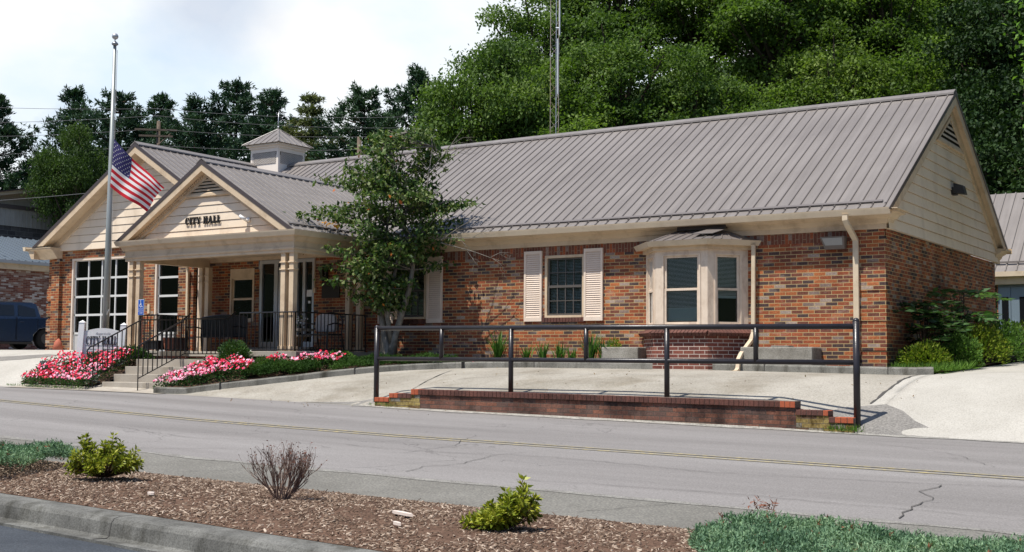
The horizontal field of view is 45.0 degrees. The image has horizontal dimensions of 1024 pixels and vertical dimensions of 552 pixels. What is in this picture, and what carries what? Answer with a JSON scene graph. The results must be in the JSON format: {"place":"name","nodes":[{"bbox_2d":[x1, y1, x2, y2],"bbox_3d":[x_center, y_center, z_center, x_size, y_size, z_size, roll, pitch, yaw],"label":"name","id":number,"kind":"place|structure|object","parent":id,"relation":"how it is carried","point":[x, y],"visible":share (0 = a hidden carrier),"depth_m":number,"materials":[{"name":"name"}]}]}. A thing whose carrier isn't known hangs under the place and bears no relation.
{"place":"outdoors","nodes":[
{"label":"outdoors","id":0,"kind":"place"},
{"bbox_2d":[0,525,138,551],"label":"parking lot","id":1,"kind":"structure","parent":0,"point":[15,540],"depth_m":9.47,"materials":[{"name":"grey asphalt"}]},
{"bbox_2d":[0,350,151,386],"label":"concrete drive","id":2,"kind":"structure","parent":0,"point":[11,371],"depth_m":29.99,"materials":[{"name":"grey concrete"}]},
{"bbox_2d":[0,354,57,360],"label":"drive stain","id":3,"kind":"object","parent":2,"relation":"on","point":[20,357],"visible":0.99,"depth_m":30.90,"materials":[{"name":"concrete"}]},
{"bbox_2d":[24,108,472,117],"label":"power line","id":4,"kind":"object","parent":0,"point":[256,115],"visible":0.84,"depth_m":59.90,"materials":[{"name":"grey metal"}]},
{"bbox_2d":[0,0,727,187],"label":"sky","id":5,"kind":"structure","parent":0,"point":[176,48],"materials":[{"name":"white"}]},
{"bbox_2d":[0,386,1023,532],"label":"road","id":6,"kind":"structure","parent":0,"point":[977,499],"depth_m":15.53,"materials":[{"name":"grey asphalt"}]},
{"bbox_2d":[0,399,1023,476],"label":"yellow centre line","id":7,"kind":"object","parent":6,"relation":"on","point":[555,445],"visible":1,"depth_m":15.84,"materials":[{"name":"paint"}]},
{"bbox_2d":[1,401,1023,479],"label":"yellow centre line","id":8,"kind":"object","parent":6,"relation":"on","point":[549,446],"visible":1,"depth_m":15.65,"materials":[{"name":"paint"}]},
{"bbox_2d":[350,405,1023,442],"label":"dusty road edge","id":9,"kind":"object","parent":6,"relation":"on","point":[728,426],"visible":1,"depth_m":18.60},
{"bbox_2d":[823,423,865,431],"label":"grass","id":10,"kind":"structure","parent":9,"relation":"on","point":[849,429],"depth_m":17.22,"materials":[{"name":"green plant"}]},
{"bbox_2d":[0,354,1023,551],"bbox_3d":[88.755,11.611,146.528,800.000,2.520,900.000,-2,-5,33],"label":"ground","id":11,"kind":"structure","parent":0,"point":[383,551],"depth_m":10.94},
{"bbox_2d":[0,236,49,349],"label":"brick building","id":12,"kind":"structure","parent":11,"relation":"on","point":[24,276],"depth_m":48.43,"materials":[{"name":"red brick"}]},
{"bbox_2d":[0,184,67,239],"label":"block building","id":13,"kind":"structure","parent":11,"relation":"on","point":[17,221],"depth_m":54.40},
{"bbox_2d":[0,93,67,190],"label":"pine tree","id":14,"kind":"object","parent":11,"relation":"on","point":[11,131],"visible":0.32,"depth_m":69.58,"materials":[{"name":"green plant"}]},
{"bbox_2d":[0,438,81,469],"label":"juniper ground cover","id":15,"kind":"object","parent":11,"relation":"on","point":[25,453],"visible":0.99,"depth_m":13.16,"materials":[{"name":"green plant"}]},
{"bbox_2d":[0,84,108,189],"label":"pine tree","id":16,"kind":"object","parent":11,"relation":"on","point":[75,96],"visible":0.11,"depth_m":71.27,"materials":[{"name":"green plant"}]},
{"bbox_2d":[19,116,108,231],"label":"broadleaf tree","id":17,"kind":"object","parent":11,"relation":"on","point":[71,174],"visible":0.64,"depth_m":53.58,"materials":[{"name":"green plant"}]},
{"bbox_2d":[7,383,159,393],"bbox_3d":[-8.989,2.346,26.431,5.000,0.229,0.850,-2,-5,33],"label":"step apron","id":18,"kind":"object","parent":11,"relation":"on","point":[98,387],"visible":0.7,"depth_m":26.36,"materials":[{"name":"concrete"}]},
{"bbox_2d":[20,346,135,387],"bbox_3d":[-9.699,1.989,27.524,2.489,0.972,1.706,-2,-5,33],"label":"flower bed","id":19,"kind":"object","parent":18,"relation":"on","point":[66,377],"visible":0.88,"depth_m":27.29,"materials":[{"name":"pink plant"}]},
{"bbox_2d":[75,320,126,372],"bbox_3d":[-9.305,1.678,27.972,1.129,1.355,0.140,1,-4,-3],"label":"yard sign","id":20,"kind":"object","parent":19,"relation":"on","point":[87,339],"visible":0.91,"depth_m":27.96,"materials":[{"name":"white paint"}]},
{"bbox_2d":[102,33,118,328],"bbox_3d":[-9.314,-1.734,28.603,0.164,7.760,0.720,2,-4,-22],"label":"flagpole","id":21,"kind":"object","parent":19,"relation":"on","point":[107,276],"visible":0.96,"depth_m":28.55,"materials":[{"name":"metal"}]},
{"bbox_2d":[110,139,163,211],"bbox_3d":[-8.630,-2.320,28.479,1.250,1.690,0.160,0,-4,1],"label":"flag","id":22,"kind":"object","parent":21,"relation":"hanging from","point":[133,181],"visible":1,"depth_m":28.48,"materials":[{"name":"multicoloured fabric"}]},
{"bbox_2d":[110,344,154,365],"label":"boxwood shrub","id":23,"kind":"object","parent":19,"relation":"on","point":[140,354],"visible":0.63,"depth_m":27.59,"materials":[{"name":"green plant"}]},
{"bbox_2d":[152,354,253,386],"bbox_3d":[-6.303,1.978,25.458,2.110,0.779,0.962,0,-4,8],"label":"flower bed","id":24,"kind":"object","parent":18,"relation":"on","point":[181,376],"visible":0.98,"depth_m":25.25,"materials":[{"name":"pink plant"}]},
{"bbox_2d":[63,431,143,477],"bbox_3d":[-4.045,1.770,12.268,0.736,0.465,0.705,-2,-5,33],"label":"azalea","id":25,"kind":"object","parent":11,"relation":"on","point":[108,460],"visible":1,"depth_m":12.17,"materials":[{"name":"green plant"}]},
{"bbox_2d":[39,87,178,188],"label":"pine tree","id":26,"kind":"object","parent":11,"relation":"on","point":[123,123],"visible":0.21,"depth_m":69.19,"materials":[{"name":"green plant"}]},
{"bbox_2d":[96,91,188,150],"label":"pine tree","id":27,"kind":"object","parent":11,"relation":"on","point":[158,99],"visible":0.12,"depth_m":77.41,"materials":[{"name":"green plant"}]},
{"bbox_2d":[135,121,176,144],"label":"utility pole","id":28,"kind":"object","parent":11,"relation":"on","point":[158,135],"visible":0.3,"depth_m":59.85,"materials":[{"name":"brown wood"}]},
{"bbox_2d":[0,116,473,127],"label":"power line","id":29,"kind":"object","parent":28,"relation":"attached to","point":[192,119],"visible":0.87,"depth_m":59.92,"materials":[{"name":"grey metal"}]},
{"bbox_2d":[102,359,239,388],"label":"entrance steps","id":30,"kind":"structure","parent":11,"relation":"on","point":[128,379],"depth_m":26.44,"materials":[{"name":"concrete"}]},
{"bbox_2d":[137,311,235,390],"bbox_3d":[-7.003,1.612,26.768,0.034,1.792,2.736,-2,-5,33],"label":"iron railing","id":31,"kind":"object","parent":30,"relation":"on","point":[185,319],"visible":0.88,"depth_m":26.65,"materials":[{"name":"black metal"}]},
{"bbox_2d":[0,493,380,551],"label":"kerb","id":32,"kind":"structure","parent":11,"relation":"on","point":[139,533],"depth_m":9.47,"materials":[{"name":"grey concrete"}]},
{"bbox_2d":[159,92,248,161],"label":"pine tree","id":33,"kind":"object","parent":11,"relation":"on","point":[196,107],"visible":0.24,"depth_m":69.53,"materials":[{"name":"green plant"}]},
{"bbox_2d":[184,77,269,158],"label":"pine tree","id":34,"kind":"object","parent":11,"relation":"on","point":[243,101],"visible":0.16,"depth_m":72.97,"materials":[{"name":"green plant"}]},
{"bbox_2d":[236,440,326,499],"bbox_3d":[-2.002,1.702,10.853,0.735,0.544,0.637,-2,-5,33],"label":"dead shrub","id":35,"kind":"object","parent":11,"relation":"on","point":[291,468],"visible":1,"depth_m":10.85,"materials":[{"name":"brown plant"}]},
{"bbox_2d":[305,79,411,160],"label":"pine tree","id":36,"kind":"object","parent":11,"relation":"on","point":[358,99],"visible":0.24,"depth_m":63.18,"materials":[{"name":"green plant"}]},
{"bbox_2d":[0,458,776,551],"bbox_3d":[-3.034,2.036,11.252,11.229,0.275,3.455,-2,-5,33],"label":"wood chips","id":37,"kind":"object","parent":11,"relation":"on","point":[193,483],"visible":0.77,"depth_m":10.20,"materials":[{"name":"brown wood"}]},
{"bbox_2d":[349,62,442,154],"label":"pine tree","id":38,"kind":"object","parent":11,"relation":"on","point":[418,75],"visible":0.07,"depth_m":65.37,"materials":[{"name":"green plant"}]},
{"bbox_2d":[283,124,511,355],"bbox_3d":[-2.496,-0.632,26.398,4.845,5.261,2.656,1,-4,-5],"label":"dogwood tree","id":39,"kind":"object","parent":11,"relation":"on","point":[419,206],"visible":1,"depth_m":26.13,"materials":[{"name":"green plant"}]},
{"bbox_2d":[459,473,542,531],"bbox_3d":[-0.058,1.675,9.082,0.611,0.460,0.558,-2,-5,33],"label":"azalea","id":40,"kind":"object","parent":11,"relation":"on","point":[511,508],"visible":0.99,"depth_m":8.98,"materials":[{"name":"green plant"}]},
{"bbox_2d":[0,438,1023,544],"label":"road edge strip","id":41,"kind":"object","parent":11,"relation":"on","point":[685,516],"visible":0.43,"depth_m":12.54,"materials":[{"name":"asphalt"}]},
{"bbox_2d":[0,435,1023,535],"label":"dusty road edge","id":42,"kind":"object","parent":41,"relation":"on","point":[682,502],"visible":0.82,"depth_m":12.29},
{"bbox_2d":[23,89,1011,375],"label":"city hall","id":43,"kind":"structure","parent":11,"relation":"on","point":[869,213],"depth_m":25.92,"materials":[{"name":"brick"}]},
{"bbox_2d":[73,258,127,349],"bbox_3d":[-11.020,0.791,33.174,2.240,2.475,0.040,-2,-5,33],"label":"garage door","id":44,"kind":"structure","parent":43,"relation":"in","point":[89,274],"depth_m":33.31,"materials":[{"name":"glass"}]},
{"bbox_2d":[86,313,191,387],"bbox_3d":[-8.287,1.659,27.581,0.034,1.792,2.902,-2,-5,33],"label":"iron railing","id":45,"kind":"object","parent":43,"relation":"attached to","point":[135,323],"visible":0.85,"depth_m":27.44,"materials":[{"name":"black metal"}]},
{"bbox_2d":[139,314,186,350],"bbox_3d":[-8.073,1.326,28.598,0.607,0.839,0.877,-2,-5,33],"label":"iron railing","id":46,"kind":"object","parent":43,"relation":"on","point":[158,315],"visible":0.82,"depth_m":28.32,"materials":[{"name":"black metal"}]},
{"bbox_2d":[157,265,197,350],"bbox_3d":[-8.504,0.735,31.523,1.540,2.395,0.040,-2,-5,33],"label":"garage door","id":47,"kind":"structure","parent":43,"relation":"in","point":[168,275],"depth_m":31.76,"materials":[{"name":"glass"}]},
{"bbox_2d":[186,314,246,350],"bbox_3d":[-6.974,1.344,29.157,1.526,0.890,0.547,-2,-5,33],"label":"porch bench","id":48,"kind":"object","parent":43,"relation":"on","point":[235,326],"visible":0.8,"depth_m":29.29,"materials":[{"name":"black metal"}]},
{"bbox_2d":[229,276,254,321],"bbox_3d":[-6.576,0.564,30.203,0.820,1.120,0.130,-2,-5,33],"label":"window","id":49,"kind":"structure","parent":43,"relation":"in","point":[241,287],"depth_m":30.24,"materials":[{"name":"beige glass"}]},
{"bbox_2d":[239,311,365,351],"bbox_3d":[-4.566,1.243,27.054,1.647,0.839,2.277,-2,-5,33],"label":"iron railing","id":50,"kind":"object","parent":43,"relation":"on","point":[299,312],"visible":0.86,"depth_m":26.29,"materials":[{"name":"black metal"}]},
{"bbox_2d":[301,312,344,351],"bbox_3d":[-4.149,1.222,27.132,0.754,0.895,0.617,-2,-5,33],"label":"porch chair","id":51,"kind":"object","parent":43,"relation":"on","point":[327,329],"visible":0.69,"depth_m":27.17,"materials":[{"name":"black metal"}]},
{"bbox_2d":[394,262,426,318],"bbox_3d":[-2.189,0.335,27.419,0.880,1.264,0.270,-2,-5,33],"label":"window","id":52,"kind":"structure","parent":43,"relation":"in","point":[419,311],"depth_m":27.33,"materials":[{"name":"black glass"}]},
{"bbox_2d":[545,254,583,317],"bbox_3d":[1.131,0.218,25.245,0.940,1.284,0.270,-2,-5,33],"label":"window","id":53,"kind":"structure","parent":43,"relation":"in","point":[567,271],"depth_m":25.29,"materials":[{"name":"glass"}]},
{"bbox_2d":[634,224,760,369],"bbox_3d":[3.286,0.534,23.203,2.672,3.050,0.904,-2,-5,33],"label":"bay window","id":54,"kind":"structure","parent":43,"relation":"in","point":[701,276],"depth_m":22.97,"materials":[{"name":"paint"}]},
{"bbox_2d":[153,362,933,393],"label":"kerb","id":55,"kind":"structure","parent":11,"relation":"on","point":[726,367],"depth_m":24.69,"materials":[{"name":"concrete"}]},
{"bbox_2d":[175,368,915,429],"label":"concrete ramp","id":56,"kind":"structure","parent":11,"relation":"on","point":[821,391],"depth_m":21.22,"materials":[{"name":"grey concrete"}]},
{"bbox_2d":[550,0,559,133],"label":"radio mast","id":57,"kind":"object","parent":11,"relation":"on","point":[557,54],"visible":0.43,"depth_m":42.03,"materials":[{"name":"metal"}]},
{"bbox_2d":[374,389,855,432],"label":"retaining wall","id":58,"kind":"structure","parent":11,"relation":"on","point":[774,413],"depth_m":19.09,"materials":[{"name":"brick"}]},
{"bbox_2d":[373,318,860,427],"bbox_3d":[1.212,1.543,19.754,8.800,1.636,0.097,-2,-5,33],"label":"pipe railing","id":59,"kind":"object","parent":58,"relation":"on","point":[510,359],"visible":0.91,"depth_m":19.16,"materials":[{"name":"black metal"}]},
{"bbox_2d":[602,347,645,357],"bbox_3d":[2.206,1.621,23.992,0.800,0.475,0.510,-2,-5,33],"label":"concrete block","id":60,"kind":"object","parent":11,"relation":"on","point":[623,352],"depth_m":23.76,"materials":[{"name":"grey concrete"}]},
{"bbox_2d":[687,510,1023,551],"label":"juniper ground cover","id":61,"kind":"object","parent":11,"relation":"on","point":[750,532],"visible":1,"depth_m":7.66,"materials":[{"name":"green plant"}]},
{"bbox_2d":[936,356,1020,370],"bbox_3d":[9.459,1.744,25.018,1.000,0.356,9.850,-2,-5,33],"label":"planting bed","id":62,"kind":"object","parent":11,"relation":"on","point":[992,363],"visible":0.17,"depth_m":25.90,"materials":[{"name":"green plant"}]},
{"bbox_2d":[895,339,953,366],"bbox_3d":[7.241,1.407,21.672,0.987,0.670,1.063,-2,-5,33],"label":"shrub","id":63,"kind":"object","parent":62,"relation":"on","point":[931,352],"visible":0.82,"depth_m":21.48,"materials":[{"name":"green plant"}]},
{"bbox_2d":[892,300,972,361],"bbox_3d":[7.471,1.039,22.235,1.378,1.279,2.098,-2,-5,33],"label":"mahonia shrub","id":64,"kind":"object","parent":62,"relation":"on","point":[926,312],"visible":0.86,"depth_m":22.15,"materials":[{"name":"green plant"}]},
{"bbox_2d":[887,358,984,373],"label":"grass","id":65,"kind":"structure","parent":62,"relation":"on","point":[941,367],"depth_m":21.20,"materials":[{"name":"green plant"}]},
{"bbox_2d":[940,332,985,370],"bbox_3d":[8.102,1.376,22.511,0.969,0.758,1.368,-2,-5,33],"label":"shrub","id":66,"kind":"object","parent":62,"relation":"on","point":[971,353],"visible":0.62,"depth_m":22.32,"materials":[{"name":"green plant"}]},
{"bbox_2d":[925,287,1013,359],"bbox_3d":[8.670,0.978,24.111,1.929,1.575,2.456,-2,-5,33],"label":"mahonia shrub","id":67,"kind":"object","parent":62,"relation":"on","point":[957,308],"visible":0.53,"depth_m":23.96,"materials":[{"name":"green plant"}]},
{"bbox_2d":[947,320,1012,366],"bbox_3d":[9.002,1.312,23.859,1.264,0.982,1.627,-2,-5,33],"label":"shrub","id":68,"kind":"object","parent":62,"relation":"on","point":[998,347],"visible":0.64,"depth_m":23.64,"materials":[{"name":"green plant"}]},
{"bbox_2d":[972,317,1023,364],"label":"shrub","id":69,"kind":"object","parent":62,"relation":"on","point":[1017,347],"visible":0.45,"depth_m":25.22,"materials":[{"name":"green plant"}]},
{"bbox_2d":[971,192,1023,352],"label":"building","id":70,"kind":"structure","parent":11,"relation":"on","point":[1009,268],"depth_m":35.75,"materials":[{"name":"brick"}]},
{"bbox_2d":[999,287,1011,331],"bbox_3d":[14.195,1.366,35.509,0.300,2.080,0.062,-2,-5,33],"label":"door","id":71,"kind":"structure","parent":70,"relation":"in","point":[1005,306],"depth_m":35.52,"materials":[{"name":"glass"}]},
{"bbox_2d":[1011,287,1023,352],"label":"door","id":72,"kind":"structure","parent":70,"relation":"in","point":[1017,305],"depth_m":35.34,"materials":[{"name":"blue glass"}]},
{"bbox_2d":[992,140,1023,198],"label":"broadleaf tree","id":73,"kind":"object","parent":11,"relation":"on","point":[1010,171],"visible":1,"depth_m":27.05,"materials":[{"name":"green plant"}]},
{"bbox_2d":[1000,0,1023,127],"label":"broadleaf tree","id":74,"kind":"object","parent":11,"relation":"on","point":[1017,47],"visible":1,"depth_m":23.73,"materials":[{"name":"green plant"}]},
{"bbox_2d":[168,362,930,386],"bbox_3d":[0.562,1.988,24.612,14.776,0.584,3.682,-1,-4,17],"label":"planting bed","id":75,"kind":"object","parent":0,"point":[273,374],"visible":0.31,"depth_m":25.25,"materials":[{"name":"soil"}]},
{"bbox_2d":[216,339,252,365],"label":"boxwood shrub","id":76,"kind":"object","parent":75,"relation":"on","point":[229,348],"visible":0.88,"depth_m":25.92,"materials":[{"name":"green plant"}]},
{"bbox_2d":[240,353,322,376],"bbox_3d":[-4.703,1.825,25.314,1.688,0.496,0.796,1,-4,-6],"label":"evergreen","id":77,"kind":"object","parent":75,"relation":"on","point":[272,365],"visible":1,"depth_m":25.08,"materials":[{"name":"green plant"}]},
{"bbox_2d":[266,350,345,372],"bbox_3d":[-4.267,1.780,25.589,1.702,0.528,0.753,1,-4,-3],"label":"flower bed","id":78,"kind":"object","parent":75,"relation":"on","point":[321,357],"visible":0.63,"depth_m":25.59,"materials":[{"name":"pink plant"}]},
{"bbox_2d":[327,351,457,370],"bbox_3d":[-2.458,1.771,25.695,2.689,0.469,1.071,1,-4,-4],"label":"evergreen","id":79,"kind":"object","parent":75,"relation":"on","point":[365,360],"visible":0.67,"depth_m":25.41,"materials":[{"name":"green plant"}]},
{"bbox_2d":[483,330,508,356],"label":"yucca","id":80,"kind":"object","parent":75,"relation":"on","point":[498,348],"visible":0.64,"depth_m":25.42,"materials":[{"name":"green plant"}]},
{"bbox_2d":[577,330,602,357],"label":"strap leaf plant","id":81,"kind":"object","parent":75,"relation":"on","point":[592,348],"visible":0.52,"depth_m":24.31,"materials":[{"name":"green plant"}]},
{"bbox_2d":[740,347,821,364],"bbox_3d":[4.845,1.520,22.265,1.350,0.475,0.510,-2,-5,33],"label":"concrete block","id":82,"kind":"object","parent":75,"relation":"on","point":[809,353],"depth_m":21.99,"materials":[{"name":"grey concrete"}]},
{"bbox_2d":[602,65,996,322],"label":"hill","id":83,"kind":"structure","parent":0,"point":[723,71],"depth_m":86.71,"materials":[{"name":"green plant"}]},
{"bbox_2d":[219,87,319,162],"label":"pine tree","id":84,"kind":"object","parent":83,"relation":"on","point":[275,101],"visible":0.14,"depth_m":69.37,"materials":[{"name":"green plant"}]},
{"bbox_2d":[280,92,349,160],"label":"spruce tree","id":85,"kind":"object","parent":83,"relation":"on","point":[309,135],"visible":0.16,"depth_m":65.43,"materials":[{"name":"green plant"}]},
{"bbox_2d":[409,32,548,148],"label":"broadleaf tree","id":86,"kind":"object","parent":83,"relation":"on","point":[440,109],"visible":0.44,"depth_m":58.94,"materials":[{"name":"green plant"}]},
{"bbox_2d":[449,31,577,141],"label":"broadleaf tree","id":87,"kind":"object","parent":83,"relation":"on","point":[536,92],"visible":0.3,"depth_m":59.54,"materials":[{"name":"green plant"}]},
{"bbox_2d":[466,104,606,142],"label":"broadleaf tree","id":88,"kind":"object","parent":83,"relation":"on","point":[567,125],"visible":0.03,"depth_m":57.84,"materials":[{"name":"green plant"}]},
{"bbox_2d":[470,0,616,100],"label":"broadleaf tree","id":89,"kind":"object","parent":83,"relation":"on","point":[519,26],"visible":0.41,"depth_m":67.94,"materials":[{"name":"green plant"}]},
{"bbox_2d":[470,49,624,134],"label":"broadleaf tree","id":90,"kind":"object","parent":83,"relation":"on","point":[573,104],"visible":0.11,"depth_m":61.27,"materials":[{"name":"green plant"}]},
{"bbox_2d":[541,0,690,85],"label":"broadleaf tree","id":91,"kind":"object","parent":83,"relation":"on","point":[632,15],"visible":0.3,"depth_m":69.85,"materials":[{"name":"green plant"}]},
{"bbox_2d":[554,2,691,127],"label":"broadleaf tree","id":92,"kind":"object","parent":83,"relation":"on","point":[605,75],"visible":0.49,"depth_m":62.67,"materials":[{"name":"green plant"}]},
{"bbox_2d":[615,32,763,124],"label":"broadleaf tree","id":93,"kind":"object","parent":83,"relation":"on","point":[699,82],"visible":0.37,"depth_m":62.25,"materials":[{"name":"green plant"}]},
{"bbox_2d":[627,0,765,111],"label":"broadleaf tree","id":94,"kind":"object","parent":83,"relation":"on","point":[692,16],"visible":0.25,"depth_m":70.83,"materials":[{"name":"green plant"}]},
{"bbox_2d":[691,71,815,116],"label":"broadleaf tree","id":95,"kind":"object","parent":83,"relation":"on","point":[754,104],"visible":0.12,"depth_m":62.69,"materials":[{"name":"green plant"}]},
{"bbox_2d":[692,0,858,107],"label":"broadleaf tree","id":96,"kind":"object","parent":83,"relation":"on","point":[759,42],"visible":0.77,"depth_m":66.34,"materials":[{"name":"green plant"}]},
{"bbox_2d":[762,12,907,107],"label":"broadleaf tree","id":97,"kind":"object","parent":83,"relation":"on","point":[862,74],"visible":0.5,"depth_m":61.80,"materials":[{"name":"green plant"}]},
{"bbox_2d":[801,0,968,94],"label":"broadleaf tree","id":98,"kind":"object","parent":83,"relation":"on","point":[886,36],"visible":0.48,"depth_m":65.85,"materials":[{"name":"green plant"}]},
{"bbox_2d":[839,26,958,101],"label":"broadleaf tree","id":99,"kind":"object","parent":83,"relation":"on","point":[911,69],"visible":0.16,"depth_m":61.65,"materials":[{"name":"green plant"}]},
{"bbox_2d":[914,0,1023,129],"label":"broadleaf tree","id":100,"kind":"object","parent":83,"relation":"on","point":[965,45],"visible":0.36,"depth_m":56.68,"materials":[{"name":"green plant"}]},
{"bbox_2d":[959,88,999,254],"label":"broadleaf tree","id":101,"kind":"object","parent":83,"relation":"on","point":[979,110],"visible":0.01,"depth_m":50.68,"materials":[{"name":"green plant"}]},
{"bbox_2d":[958,72,1023,255],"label":"broadleaf tree","id":102,"kind":"object","parent":83,"relation":"on","point":[986,147],"visible":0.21,"depth_m":49.28,"materials":[{"name":"green plant"}]},
{"bbox_2d":[962,0,1023,133],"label":"broadleaf tree","id":103,"kind":"object","parent":83,"relation":"on","point":[1007,18],"visible":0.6,"depth_m":53.62,"materials":[{"name":"green plant"}]},
{"bbox_2d":[979,109,1023,194],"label":"broadleaf tree","id":104,"kind":"object","parent":83,"relation":"on","point":[1003,173],"visible":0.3,"depth_m":46.86,"materials":[{"name":"green plant"}]},
{"bbox_2d":[854,361,1023,441],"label":"concrete drive","id":105,"kind":"structure","parent":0,"point":[984,403],"depth_m":17.75,"materials":[{"name":"grey concrete"}]},
{"bbox_2d":[833,404,942,437],"bbox_3d":[5.376,2.027,17.430,1.800,0.395,1.050,-2,-5,33],"label":"asphalt patch","id":106,"kind":"object","parent":105,"relation":"on","point":[885,419],"visible":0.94,"depth_m":17.42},
{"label":"gravel yard","id":107,"kind":"structure","parent":0,"visible":0},
{"bbox_2d":[0,301,47,348],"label":"suv","id":108,"kind":"object","parent":107,"relation":"on","point":[22,325],"visible":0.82,"depth_m":43.63,"materials":[{"name":"blue paint"}]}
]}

